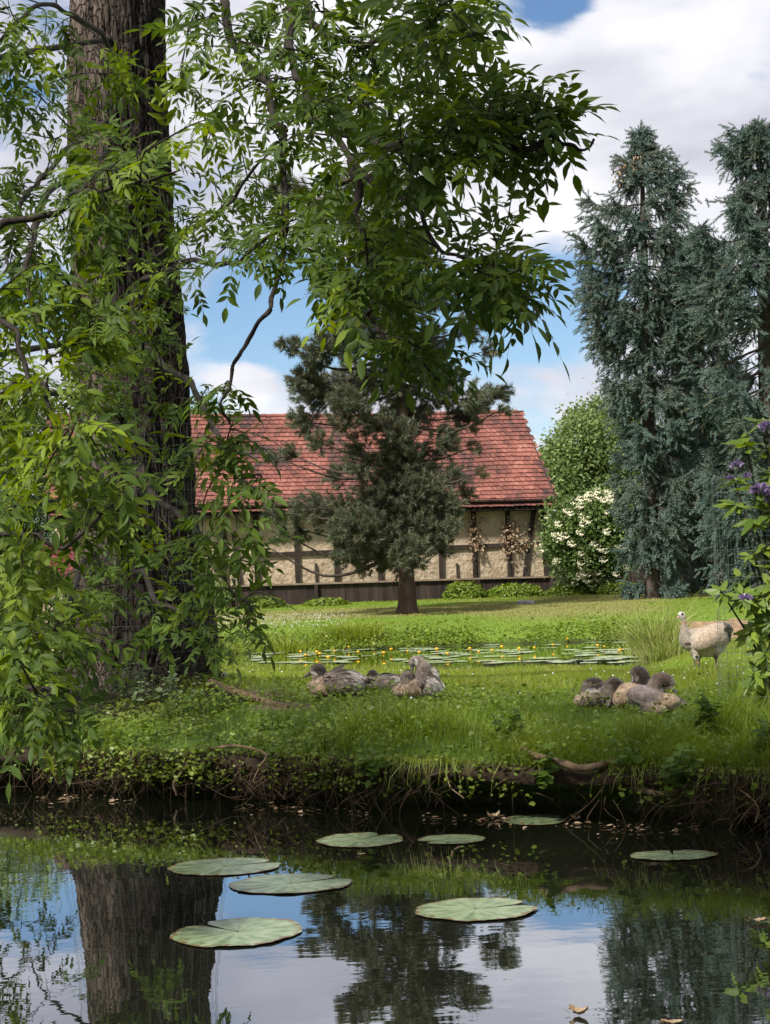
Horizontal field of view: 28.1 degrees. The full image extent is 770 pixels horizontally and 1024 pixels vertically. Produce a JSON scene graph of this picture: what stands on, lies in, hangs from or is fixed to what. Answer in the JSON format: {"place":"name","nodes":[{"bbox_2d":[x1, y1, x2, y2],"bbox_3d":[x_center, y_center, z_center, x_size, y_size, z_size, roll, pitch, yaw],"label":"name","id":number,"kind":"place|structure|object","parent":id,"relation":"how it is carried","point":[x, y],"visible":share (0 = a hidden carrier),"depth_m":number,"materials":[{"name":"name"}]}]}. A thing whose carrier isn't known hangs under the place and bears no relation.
{"place":"outdoors","nodes":[
{"label":"outdoors","id":0,"kind":"place"},
{"bbox_2d":[0,640,769,1023],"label":"water","id":1,"kind":"structure","parent":0,"point":[100,902],"depth_m":5.78,"materials":[{"name":"liquid"}]},
{"bbox_2d":[167,857,281,874],"bbox_3d":[-0.716,1.577,6.843,0.515,0.005,0.435,-2,-3,0],"label":"lily pad","id":2,"kind":"object","parent":1,"relation":"on","point":[220,866],"visible":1,"depth_m":6.84,"materials":[{"name":"green plant"}]},
{"bbox_2d":[170,917,302,946],"bbox_3d":[-0.530,1.501,5.505,0.471,0.005,0.477,-2,-3,0],"label":"lily pad","id":3,"kind":"object","parent":1,"relation":"on","point":[254,930],"visible":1,"depth_m":5.49,"materials":[{"name":"green plant"}]},
{"bbox_2d":[228,873,352,892],"bbox_3d":[-0.393,1.543,6.387,0.526,0.004,0.441,-2,-3,0],"label":"lily pad","id":4,"kind":"object","parent":1,"relation":"on","point":[277,883],"visible":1,"depth_m":6.38,"materials":[{"name":"green plant"}]},
{"bbox_2d":[316,832,402,846],"bbox_3d":[-0.124,1.589,7.453,0.425,0.009,0.439,-1,-3,0],"label":"lily pad","id":5,"kind":"object","parent":1,"relation":"on","point":[346,840],"visible":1,"depth_m":7.44,"materials":[{"name":"green plant"}]},
{"bbox_2d":[36,793,698,838],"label":"leaf litter","id":6,"kind":"object","parent":1,"relation":"on","point":[479,820],"visible":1,"depth_m":7.99,"materials":[{"name":"brown plant"}]},
{"bbox_2d":[417,834,484,843],"bbox_3d":[0.319,1.569,7.375,0.330,0.003,0.289,-2,-3,0],"label":"lily pad","id":7,"kind":"object","parent":1,"relation":"on","point":[457,838],"visible":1,"depth_m":7.38,"materials":[{"name":"green plant"}]},
{"bbox_2d":[415,897,538,920],"bbox_3d":[0.342,1.484,5.751,0.463,0.006,0.435,-2,-3,0],"label":"lily pad","id":8,"kind":"object","parent":1,"relation":"on","point":[466,909],"visible":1,"depth_m":5.74,"materials":[{"name":"green plant"}]},
{"bbox_2d":[487,811,499,817],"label":"dead leaf","id":9,"kind":"object","parent":1,"relation":"on","point":[494,815],"visible":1,"depth_m":7.99,"materials":[{"name":"beige plant"}]},
{"bbox_2d":[502,814,566,824],"bbox_3d":[0.769,1.581,7.900,0.333,0.003,0.366,-2,-3,0],"label":"lily pad","id":10,"kind":"object","parent":1,"relation":"on","point":[541,819],"visible":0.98,"depth_m":7.89,"materials":[{"name":"green plant"}]},
{"bbox_2d":[565,1004,588,1014],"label":"dead leaf","id":11,"kind":"object","parent":1,"relation":"on","point":[576,1010],"visible":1,"depth_m":4.30,"materials":[{"name":"beige plant"}]},
{"bbox_2d":[654,1019,682,1023],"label":"dead leaf","id":12,"kind":"object","parent":1,"relation":"on","point":[666,1021],"visible":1,"depth_m":4.17,"materials":[{"name":"beige plant"}]},
{"bbox_2d":[630,850,718,859],"bbox_3d":[1.268,1.503,6.740,0.387,0.003,0.255,-2,-3,0],"label":"lily pad","id":13,"kind":"object","parent":1,"relation":"on","point":[675,855],"visible":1,"depth_m":6.74,"materials":[{"name":"green plant"}]},
{"bbox_2d":[745,917,767,921],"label":"dead leaf","id":14,"kind":"object","parent":1,"relation":"on","point":[760,919],"visible":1,"depth_m":5.37,"materials":[{"name":"beige plant"}]},
{"bbox_2d":[0,581,769,825],"bbox_3d":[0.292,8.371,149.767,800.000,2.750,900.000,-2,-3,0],"label":"ground","id":15,"kind":"structure","parent":0,"point":[563,777],"depth_m":9.29,"materials":[{"name":"green plant"}]},
{"bbox_2d":[0,559,56,650],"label":"garden shrub","id":16,"kind":"object","parent":15,"relation":"on","point":[50,602],"visible":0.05,"depth_m":29.88,"materials":[{"name":"green plant"}]},
{"bbox_2d":[0,471,58,625],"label":"dark yew","id":17,"kind":"object","parent":15,"relation":"on","point":[38,530],"visible":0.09,"depth_m":39.88,"materials":[{"name":"green plant"}]},
{"bbox_2d":[0,363,61,555],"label":"leafy tree","id":18,"kind":"object","parent":15,"relation":"on","point":[33,428],"visible":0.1,"depth_m":51.53,"materials":[{"name":"green plant"}]},
{"bbox_2d":[37,544,73,651],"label":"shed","id":19,"kind":"structure","parent":15,"relation":"on","point":[71,556],"depth_m":33.75,"materials":[{"name":"wood"}]},
{"bbox_2d":[25,747,165,800],"bbox_3d":[-1.763,1.593,9.414,1.031,0.350,0.277,-4,-3,30],"label":"root mat","id":20,"kind":"object","parent":15,"relation":"attached to","point":[115,780],"visible":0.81,"depth_m":9.36,"materials":[{"name":"plant"}]},
{"bbox_2d":[105,658,179,700],"bbox_3d":[-1.765,1.215,11.151,0.574,0.297,0.280,-1,-3,-15],"label":"broadleaf weed","id":21,"kind":"object","parent":15,"relation":"on","point":[124,689],"visible":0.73,"depth_m":11.10,"materials":[{"name":"green plant"}]},
{"bbox_2d":[130,668,201,704],"bbox_3d":[-1.540,1.240,10.953,0.519,0.247,0.451,-2,-3,0],"label":"broadleaf weed","id":22,"kind":"object","parent":15,"relation":"on","point":[160,689],"visible":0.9,"depth_m":10.92,"materials":[{"name":"green plant"}]},
{"bbox_2d":[172,765,186,795],"bbox_3d":[-1.179,1.561,9.124,0.168,0.238,0.042,-1,-3,-25],"label":"bank root","id":23,"kind":"object","parent":15,"relation":"attached to","point":[180,773],"visible":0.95,"depth_m":9.09,"materials":[{"name":"brown plant"}]},
{"bbox_2d":[162,687,229,717],"bbox_3d":[-1.274,1.268,10.247,0.428,0.188,0.308,0,-4,-34],"label":"broadleaf weed","id":24,"kind":"object","parent":15,"relation":"on","point":[190,709],"visible":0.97,"depth_m":10.22,"materials":[{"name":"green plant"}]},
{"bbox_2d":[190,391,235,414],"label":"leafy tree","id":25,"kind":"object","parent":15,"relation":"on","point":[193,404],"depth_m":72.07,"materials":[{"name":"green plant"}]},
{"bbox_2d":[213,575,236,608],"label":"garden shrub","id":26,"kind":"object","parent":15,"relation":"on","point":[226,595],"visible":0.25,"depth_m":46.82,"materials":[{"name":"green plant"}]},
{"bbox_2d":[209,744,267,782],"bbox_3d":[-0.863,1.448,8.893,0.050,0.207,0.563,1,-4,-41],"label":"bank root","id":27,"kind":"object","parent":15,"relation":"attached to","point":[246,747],"visible":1,"depth_m":8.78,"materials":[{"name":"brown plant"}]},
{"bbox_2d":[207,679,289,707],"bbox_3d":[-0.982,1.294,10.895,0.071,0.195,1.102,0,-4,-34],"label":"bank root","id":28,"kind":"object","parent":15,"relation":"on","point":[244,693],"visible":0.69,"depth_m":10.89,"materials":[{"name":"brown plant"}]},
{"bbox_2d":[240,595,289,608],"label":"ivy mound","id":29,"kind":"object","parent":15,"relation":"on","point":[272,603],"visible":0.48,"depth_m":46.04,"materials":[{"name":"green plant"}]},
{"bbox_2d":[214,750,336,807],"bbox_3d":[-0.638,1.511,8.695,0.830,0.306,0.238,-4,-4,33],"label":"root mat","id":30,"kind":"object","parent":15,"relation":"attached to","point":[282,784],"visible":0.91,"depth_m":8.69,"materials":[{"name":"plant"}]},
{"bbox_2d":[254,710,306,728],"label":"broadleaf weed","id":31,"kind":"object","parent":15,"relation":"on","point":[280,720],"visible":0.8,"depth_m":9.49,"materials":[{"name":"green plant"}]},
{"bbox_2d":[224,632,357,653],"bbox_3d":[-1.972,2.768,32.810,3.522,0.545,2.360,-2,-3,0],"label":"grass tussock","id":32,"kind":"object","parent":15,"relation":"on","point":[287,647],"depth_m":32.78,"materials":[{"name":"green plant"}]},
{"bbox_2d":[45,410,561,606],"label":"barn","id":33,"kind":"structure","parent":15,"relation":"on","point":[519,480],"depth_m":51.62,"materials":[{"name":"tile"}]},
{"bbox_2d":[465,499,484,575],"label":"dead creeper","id":34,"kind":"object","parent":33,"relation":"attached to","point":[472,529],"visible":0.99,"depth_m":51.27,"materials":[{"name":"brown plant"}]},
{"bbox_2d":[497,510,541,575],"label":"dead creeper","id":35,"kind":"object","parent":33,"relation":"attached to","point":[510,537],"visible":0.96,"depth_m":51.55,"materials":[{"name":"brown plant"}]},
{"bbox_2d":[259,731,353,751],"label":"broadleaf weed","id":36,"kind":"object","parent":15,"relation":"on","point":[315,744],"visible":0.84,"depth_m":8.77,"materials":[{"name":"green plant"}]},
{"bbox_2d":[0,0,621,801],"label":"ash tree","id":37,"kind":"object","parent":15,"relation":"on","point":[122,346],"visible":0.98,"depth_m":6.25,"materials":[{"name":"green plant"}]},
{"bbox_2d":[63,421,218,674],"bbox_3d":[-2.042,0.327,12.303,1.386,1.997,1.249,-2,-3,0],"label":"wire netting","id":38,"kind":"object","parent":37,"relation":"attached to","point":[204,531],"visible":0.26,"depth_m":11.88,"materials":[{"name":"grey metal"}]},
{"bbox_2d":[302,597,351,605],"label":"ivy mound","id":39,"kind":"object","parent":15,"relation":"on","point":[323,601],"visible":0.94,"depth_m":46.63,"materials":[{"name":"green plant"}]},
{"bbox_2d":[303,663,374,698],"bbox_3d":[-0.328,1.197,10.845,0.472,0.283,0.282,-3,-3,25],"label":"gosling","id":40,"kind":"object","parent":15,"relation":"on","point":[339,676],"visible":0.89,"depth_m":10.78,"materials":[{"name":"grey"}]},
{"bbox_2d":[22,612,677,653],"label":"shore plants","id":41,"kind":"object","parent":15,"relation":"on","point":[453,638],"visible":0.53,"depth_m":33.32,"materials":[{"name":"green plant"}]},
{"bbox_2d":[309,618,394,645],"bbox_3d":[-0.740,2.587,33.434,1.988,0.689,2.025,-2,-3,0],"label":"grass tussock","id":42,"kind":"object","parent":15,"relation":"on","point":[360,630],"depth_m":33.31,"materials":[{"name":"green plant"}]},
{"bbox_2d":[356,746,390,787],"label":"broadleaf weed","id":43,"kind":"object","parent":15,"relation":"on","point":[372,767],"visible":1,"depth_m":8.26,"materials":[{"name":"green plant"}]},
{"bbox_2d":[3,513,760,585],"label":"wood","id":44,"kind":"object","parent":15,"relation":"on","point":[550,569],"depth_m":91.28,"materials":[{"name":"grey plant"}]},
{"bbox_2d":[365,669,400,691],"bbox_3d":[-0.013,1.285,11.640,0.435,0.215,0.240,-2,-3,0],"label":"gosling","id":45,"kind":"object","parent":15,"relation":"on","point":[386,678],"visible":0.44,"depth_m":11.57,"materials":[{"name":"grey"}]},
{"bbox_2d":[252,136,516,613],"bbox_3d":[-0.133,-3.758,40.162,7.253,12.821,4.575,-2,-3,0],"label":"pine tree","id":46,"kind":"object","parent":15,"relation":"on","point":[408,497],"visible":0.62,"depth_m":39.49,"materials":[{"name":"green plant"}]},
{"bbox_2d":[1,591,768,702],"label":"lawn grass","id":47,"kind":"structure","parent":15,"relation":"on","point":[574,675],"depth_m":21.64,"materials":[{"name":"green plant"}]},
{"bbox_2d":[0,752,769,834],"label":"hanging roots","id":48,"kind":"object","parent":15,"relation":"attached to","point":[351,802],"visible":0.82,"depth_m":8.50,"materials":[{"name":"brown plant"}]},
{"bbox_2d":[662,762,769,833],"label":"root mat","id":49,"kind":"object","parent":48,"relation":"attached to","point":[730,797],"visible":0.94,"depth_m":7.39,"materials":[{"name":"plant"}]},
{"bbox_2d":[1,663,769,811],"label":"ground cover","id":50,"kind":"object","parent":15,"relation":"on","point":[146,727],"visible":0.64,"depth_m":9.29,"materials":[{"name":"green plant"}]},
{"bbox_2d":[3,656,769,804],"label":"bank grass","id":51,"kind":"structure","parent":15,"relation":"on","point":[735,714],"depth_m":8.42,"materials":[{"name":"green plant"}]},
{"bbox_2d":[228,576,553,606],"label":"board fence","id":52,"kind":"object","parent":15,"relation":"on","point":[302,593],"visible":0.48,"depth_m":49.34,"materials":[{"name":"brown wood"}]},
{"bbox_2d":[391,655,444,698],"bbox_3d":[0.224,1.149,10.655,0.384,0.319,0.213,-2,-3,0],"label":"gosling","id":53,"kind":"object","parent":15,"relation":"on","point":[425,675],"visible":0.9,"depth_m":10.60,"materials":[{"name":"grey"}]},
{"bbox_2d":[445,763,463,798],"bbox_3d":[0.349,1.412,8.096,0.051,0.180,0.213,-1,-3,-22],"label":"bank root","id":54,"kind":"object","parent":15,"relation":"attached to","point":[459,794],"visible":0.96,"depth_m":8.06,"materials":[{"name":"brown plant"}]},
{"bbox_2d":[442,580,487,598],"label":"ivy mound","id":55,"kind":"object","parent":15,"relation":"on","point":[463,589],"visible":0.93,"depth_m":48.87,"materials":[{"name":"green plant"}]},
{"bbox_2d":[202,611,748,701],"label":"clover flowers","id":56,"kind":"object","parent":15,"relation":"on","point":[403,666],"visible":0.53,"depth_m":35.94,"materials":[{"name":"white plant"}]},
{"bbox_2d":[489,702,525,737],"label":"broadleaf weed","id":57,"kind":"object","parent":15,"relation":"on","point":[513,718],"visible":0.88,"depth_m":8.38,"materials":[{"name":"green plant"}]},
{"bbox_2d":[486,582,545,597],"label":"ivy mound","id":58,"kind":"object","parent":15,"relation":"on","point":[514,589],"visible":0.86,"depth_m":49.13,"materials":[{"name":"green plant"}]},
{"bbox_2d":[517,600,534,604],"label":"stone","id":59,"kind":"object","parent":15,"relation":"on","point":[526,602],"visible":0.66,"depth_m":42.27,"materials":[{"name":"grey stone"}]},
{"bbox_2d":[525,742,559,788],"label":"broadleaf weed","id":60,"kind":"object","parent":15,"relation":"on","point":[545,773],"visible":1,"depth_m":7.68,"materials":[{"name":"green plant"}]},
{"bbox_2d":[520,746,616,771],"bbox_3d":[0.889,1.259,7.834,0.571,0.101,0.246,-4,-4,32],"label":"bank root","id":61,"kind":"object","parent":15,"relation":"attached to","point":[575,766],"visible":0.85,"depth_m":7.68,"materials":[{"name":"brown plant"}]},
{"bbox_2d":[544,581,600,595],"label":"ivy mound","id":62,"kind":"object","parent":15,"relation":"on","point":[561,590],"visible":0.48,"depth_m":48.67,"materials":[{"name":"green plant"}]},
{"bbox_2d":[529,477,638,594],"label":"elder bush","id":63,"kind":"object","parent":15,"relation":"on","point":[582,556],"visible":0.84,"depth_m":48.51,"materials":[{"name":"green plant"}]},
{"bbox_2d":[572,676,605,706],"bbox_3d":[1.307,1.141,9.699,0.256,0.215,0.189,-2,-3,0],"label":"gosling","id":64,"kind":"object","parent":15,"relation":"on","point":[592,689],"visible":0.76,"depth_m":9.66,"materials":[{"name":"grey"}]},
{"bbox_2d":[533,380,658,535],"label":"leafy tree","id":65,"kind":"object","parent":15,"relation":"on","point":[567,458],"visible":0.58,"depth_m":61.22,"materials":[{"name":"green plant"}]},
{"bbox_2d":[600,677,623,707],"bbox_3d":[1.428,1.134,9.601,0.193,0.225,0.134,-2,-3,0],"label":"gosling","id":66,"kind":"object","parent":15,"relation":"on","point":[609,687],"visible":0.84,"depth_m":9.56,"materials":[{"name":"grey"}]},
{"bbox_2d":[595,580,637,594],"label":"ivy mound","id":67,"kind":"object","parent":15,"relation":"on","point":[606,589],"visible":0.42,"depth_m":47.67,"materials":[{"name":"green plant"}]},
{"bbox_2d":[610,738,647,768],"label":"broadleaf weed","id":68,"kind":"object","parent":15,"relation":"on","point":[637,759],"visible":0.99,"depth_m":7.60,"materials":[{"name":"green plant"}]},
{"bbox_2d":[611,665,649,707],"bbox_3d":[1.533,1.088,9.553,0.269,0.287,0.180,-2,-3,0],"label":"gosling","id":69,"kind":"object","parent":15,"relation":"on","point":[640,674],"visible":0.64,"depth_m":9.51,"materials":[{"name":"grey"}]},
{"bbox_2d":[561,119,718,599],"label":"blue spruce","id":70,"kind":"object","parent":15,"relation":"on","point":[622,320],"visible":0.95,"depth_m":43.77,"materials":[{"name":"green plant"}]},
{"bbox_2d":[554,554,747,584],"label":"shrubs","id":71,"kind":"object","parent":15,"relation":"on","point":[640,577],"visible":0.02,"depth_m":51.58,"materials":[{"name":"green plant"}]},
{"bbox_2d":[595,585,717,656],"bbox_3d":[4.513,1.795,25.194,2.625,1.244,2.635,-2,-3,0],"label":"reed clump","id":72,"kind":"object","parent":15,"relation":"on","point":[645,637],"visible":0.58,"depth_m":25.01,"materials":[{"name":"green plant"}]},
{"bbox_2d":[626,671,686,713],"bbox_3d":[1.601,1.085,9.154,0.303,0.279,0.269,1,-4,-41],"label":"gosling","id":73,"kind":"object","parent":15,"relation":"on","point":[652,690],"visible":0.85,"depth_m":9.11,"materials":[{"name":"grey"}]},
{"bbox_2d":[628,787,686,796],"bbox_3d":[1.346,1.371,7.638,0.358,0.072,0.175,-3,-3,15],"label":"bank root","id":74,"kind":"object","parent":15,"relation":"attached to","point":[647,791],"visible":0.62,"depth_m":7.57,"materials":[{"name":"brown plant"}]},
{"bbox_2d":[619,626,696,665],"bbox_3d":[4.064,1.947,22.336,1.598,0.674,1.544,-3,-3,26],"label":"grass tussock","id":75,"kind":"object","parent":15,"relation":"on","point":[672,651],"depth_m":22.29,"materials":[{"name":"green plant"}]},
{"bbox_2d":[657,742,701,796],"bbox_3d":[1.425,1.248,7.472,0.224,0.266,0.201,-1,-3,-19],"label":"broadleaf weed","id":76,"kind":"object","parent":15,"relation":"on","point":[675,769],"visible":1,"depth_m":7.46,"materials":[{"name":"green plant"}]},
{"bbox_2d":[676,612,699,665],"bbox_3d":[3.593,1.459,17.692,0.460,0.628,0.246,-2,-3,0],"label":"goose","id":77,"kind":"object","parent":15,"relation":"on","point":[686,633],"visible":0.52,"depth_m":17.65,"materials":[{"name":"white"}]},
{"bbox_2d":[634,384,759,565],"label":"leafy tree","id":78,"kind":"object","parent":15,"relation":"on","point":[710,441],"visible":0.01,"depth_m":67.81,"materials":[{"name":"green plant"}]},
{"bbox_2d":[680,581,721,591],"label":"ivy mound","id":79,"kind":"object","parent":15,"relation":"on","point":[691,586],"visible":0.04,"depth_m":47.47,"materials":[{"name":"green plant"}]},
{"bbox_2d":[655,229,752,592],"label":"blue spruce","id":80,"kind":"object","parent":15,"relation":"on","point":[698,582],"visible":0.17,"depth_m":46.66,"materials":[{"name":"green plant"}]},
{"bbox_2d":[686,691,729,734],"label":"broadleaf weed","id":81,"kind":"object","parent":15,"relation":"on","point":[709,709],"visible":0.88,"depth_m":8.10,"materials":[{"name":"green plant"}]},
{"bbox_2d":[690,622,732,667],"bbox_3d":[3.610,1.472,16.920,0.479,0.514,0.342,-2,-3,0],"label":"goose","id":82,"kind":"object","parent":15,"relation":"on","point":[705,641],"visible":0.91,"depth_m":16.84,"materials":[{"name":"white"}]},
{"bbox_2d":[676,618,751,638],"bbox_3d":[5.691,2.371,26.402,2.500,1.086,1.600,-2,-3,0],"label":"sand heap","id":83,"kind":"object","parent":15,"relation":"on","point":[735,625],"visible":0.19,"depth_m":26.13,"materials":[{"name":"beige sand"}]},
{"bbox_2d":[666,115,769,597],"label":"blue spruce","id":84,"kind":"object","parent":15,"relation":"on","point":[751,252],"visible":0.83,"depth_m":41.92,"materials":[{"name":"green plant"}]},
{"bbox_2d":[703,417,769,702],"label":"rhododendron","id":85,"kind":"object","parent":15,"relation":"on","point":[750,633],"visible":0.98,"depth_m":8.89,"materials":[{"name":"green plant"}]},
{"bbox_2d":[710,471,769,701],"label":"wire cage","id":86,"kind":"object","parent":15,"relation":"on","point":[728,565],"visible":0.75,"depth_m":9.24,"materials":[{"name":"grey metal"}]},
{"bbox_2d":[735,787,759,822],"bbox_3d":[1.718,1.395,7.370,0.024,0.172,0.206,0,-3,-29],"label":"bank root","id":87,"kind":"object","parent":15,"relation":"attached to","point":[749,796],"visible":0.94,"depth_m":7.30,"materials":[{"name":"brown plant"}]},
{"bbox_2d":[750,715,769,753],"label":"broadleaf weed","id":88,"kind":"object","parent":15,"relation":"on","point":[761,732],"visible":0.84,"depth_m":7.55,"materials":[{"name":"green plant"}]},
{"bbox_2d":[0,0,769,540],"label":"sky","id":89,"kind":"structure","parent":0,"point":[684,68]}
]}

